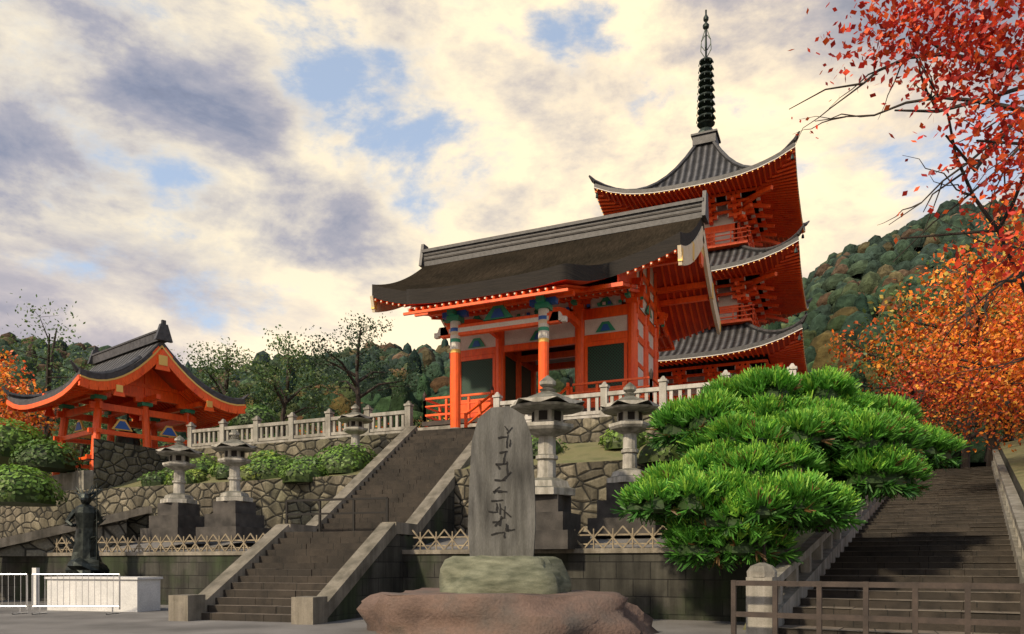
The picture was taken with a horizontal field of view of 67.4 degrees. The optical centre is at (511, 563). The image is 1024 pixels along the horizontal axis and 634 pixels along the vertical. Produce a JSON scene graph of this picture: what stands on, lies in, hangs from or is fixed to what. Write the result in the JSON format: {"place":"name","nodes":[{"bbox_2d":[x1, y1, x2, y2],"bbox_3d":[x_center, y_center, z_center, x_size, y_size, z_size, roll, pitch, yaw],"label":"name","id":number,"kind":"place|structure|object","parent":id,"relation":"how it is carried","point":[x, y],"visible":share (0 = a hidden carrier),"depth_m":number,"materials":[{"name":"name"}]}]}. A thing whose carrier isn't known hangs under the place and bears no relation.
{"place":"outdoors","nodes":[
{"label":"outdoors","id":0,"kind":"place"},
{"bbox_2d":[0,600,745,633],"bbox_3d":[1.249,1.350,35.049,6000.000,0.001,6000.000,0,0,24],"label":"ground","id":1,"kind":"structure","parent":0,"point":[87,622],"depth_m":16.64,"materials":[{"name":"grey stone"}]},
{"bbox_2d":[0,568,162,614],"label":"barricade","id":2,"kind":"object","parent":1,"relation":"on","point":[113,594],"visible":1,"depth_m":21.52,"materials":[{"name":"white paint"}]},
{"bbox_2d":[57,482,113,576],"bbox_3d":[-13.592,-0.612,24.491,1.500,3.924,1.500,0,0,24],"label":"guardian statue","id":3,"kind":"object","parent":1,"relation":"on","point":[85,558],"visible":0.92,"depth_m":24.28,"materials":[{"name":"brown metal"}]},
{"bbox_2d":[168,426,475,624],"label":"stairs","id":4,"kind":"structure","parent":1,"relation":"on","point":[338,556],"depth_m":20.76,"materials":[{"name":"stone"}]},
{"bbox_2d":[357,588,658,633],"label":"boulder","id":5,"kind":"object","parent":1,"relation":"on","point":[427,611],"visible":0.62,"depth_m":13.57,"materials":[{"name":"brown stone"}]},
{"bbox_2d":[439,555,571,593],"bbox_3d":[-0.254,0.265,15.342,2.836,0.850,2.296,0,0,24],"label":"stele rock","id":6,"kind":"object","parent":5,"relation":"on","point":[508,574],"visible":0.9,"depth_m":14.60,"materials":[{"name":"grey stone"}]},
{"bbox_2d":[468,406,535,555],"bbox_3d":[-0.197,-1.620,15.393,1.340,2.980,0.413,0,0,4],"label":"stele monument","id":7,"kind":"object","parent":6,"relation":"on","point":[501,514],"visible":1,"depth_m":15.20,"materials":[{"name":"grey stone"}]},
{"bbox_2d":[731,439,1023,633],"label":"stairs","id":8,"kind":"structure","parent":1,"relation":"on","point":[945,555],"depth_m":17.69,"materials":[{"name":"stone"}]},
{"bbox_2d":[0,414,796,621],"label":"terraces","id":9,"kind":"object","parent":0,"point":[648,580],"visible":0.23,"depth_m":24.95,"materials":[{"name":"stone"}]},
{"bbox_2d":[0,505,151,555],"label":"ramp","id":10,"kind":"structure","parent":9,"relation":"on","point":[126,524],"depth_m":27.43,"materials":[{"name":"stone"}]},
{"bbox_2d":[1,320,248,490],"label":"bell tower","id":11,"kind":"structure","parent":9,"relation":"on","point":[137,395],"depth_m":36.03,"materials":[{"name":"paint"}]},
{"bbox_2d":[8,341,244,419],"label":"pavilion roof","id":12,"kind":"structure","parent":11,"relation":"attached to","point":[171,380],"depth_m":35.99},
{"bbox_2d":[186,401,413,448],"bbox_3d":[-9.341,-5.785,32.675,11.770,1.270,0.300,0,0,24],"label":"balustrade","id":13,"kind":"object","parent":9,"relation":"on","point":[257,426],"visible":0.86,"depth_m":32.53,"materials":[{"name":"stone"}]},
{"bbox_2d":[0,404,686,506],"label":"shrubs","id":14,"kind":"object","parent":9,"relation":"on","point":[23,450],"visible":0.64,"depth_m":29.69,"materials":[{"name":"green plant"}]},
{"bbox_2d":[55,375,667,549],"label":"stone lanterns","id":15,"kind":"object","parent":9,"relation":"on","point":[547,408],"visible":0.74,"depth_m":21.54,"materials":[{"name":"grey stone"}]},
{"bbox_2d":[52,525,673,552],"bbox_3d":[-5.181,-0.645,22.422,24.302,0.574,0.088,0,0,24],"label":"bamboo fence","id":16,"kind":"object","parent":9,"relation":"on","point":[244,540],"visible":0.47,"depth_m":23.84,"materials":[{"name":"beige wood"}]},
{"bbox_2d":[370,226,720,429],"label":"temple gate","id":17,"kind":"structure","parent":9,"relation":"on","point":[507,346],"depth_m":34.05,"materials":[{"name":"wood"}]},
{"bbox_2d":[372,217,719,340],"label":"gate roof","id":18,"kind":"structure","parent":17,"relation":"on","point":[597,259],"depth_m":34.40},
{"bbox_2d":[492,363,797,421],"bbox_3d":[4.236,-5.785,26.771,10.720,1.270,0.300,0,0,24],"label":"balustrade","id":19,"kind":"object","parent":9,"relation":"on","point":[662,389],"visible":0.42,"depth_m":27.02,"materials":[{"name":"white stone"}]},
{"bbox_2d":[589,10,812,399],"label":"pagoda","id":20,"kind":"object","parent":9,"relation":"on","point":[730,225],"visible":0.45,"depth_m":47.66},
{"bbox_2d":[594,142,807,376],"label":"pagoda roofs","id":21,"kind":"structure","parent":20,"relation":"attached to","point":[706,163],"depth_m":46.78,"materials":[{"name":"grey tile"}]},
{"bbox_2d":[610,363,972,575],"bbox_3d":[6.697,-1.720,17.991,9.902,6.143,5.483,0,0,-28],"label":"pine","id":22,"kind":"object","parent":9,"relation":"on","point":[759,444],"depth_m":16.21,"materials":[{"name":"green plant"}]},
{"bbox_2d":[0,0,1023,368],"label":"sky","id":23,"kind":"structure","parent":0,"point":[214,170],"materials":[{"name":"white"}]},
{"bbox_2d":[419,190,708,267],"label":"roof ridge","id":24,"kind":"structure","parent":0,"point":[684,210],"depth_m":36.17,"materials":[{"name":"grey tile"}]},
{"bbox_2d":[279,248,1003,468],"bbox_3d":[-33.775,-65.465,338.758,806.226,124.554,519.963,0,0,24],"label":"hills","id":25,"kind":"structure","parent":0,"point":[972,464],"depth_m":81.82,"materials":[{"name":"plant"}]},
{"bbox_2d":[0,199,1023,475],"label":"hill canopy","id":26,"kind":"object","parent":25,"relation":"on","point":[836,293],"visible":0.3,"depth_m":176.92,"materials":[{"name":"green plant"}]},
{"bbox_2d":[788,0,1023,393],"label":"maple","id":27,"kind":"object","parent":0,"point":[983,42],"depth_m":7.34,"materials":[{"name":"red plant"}]}
]}

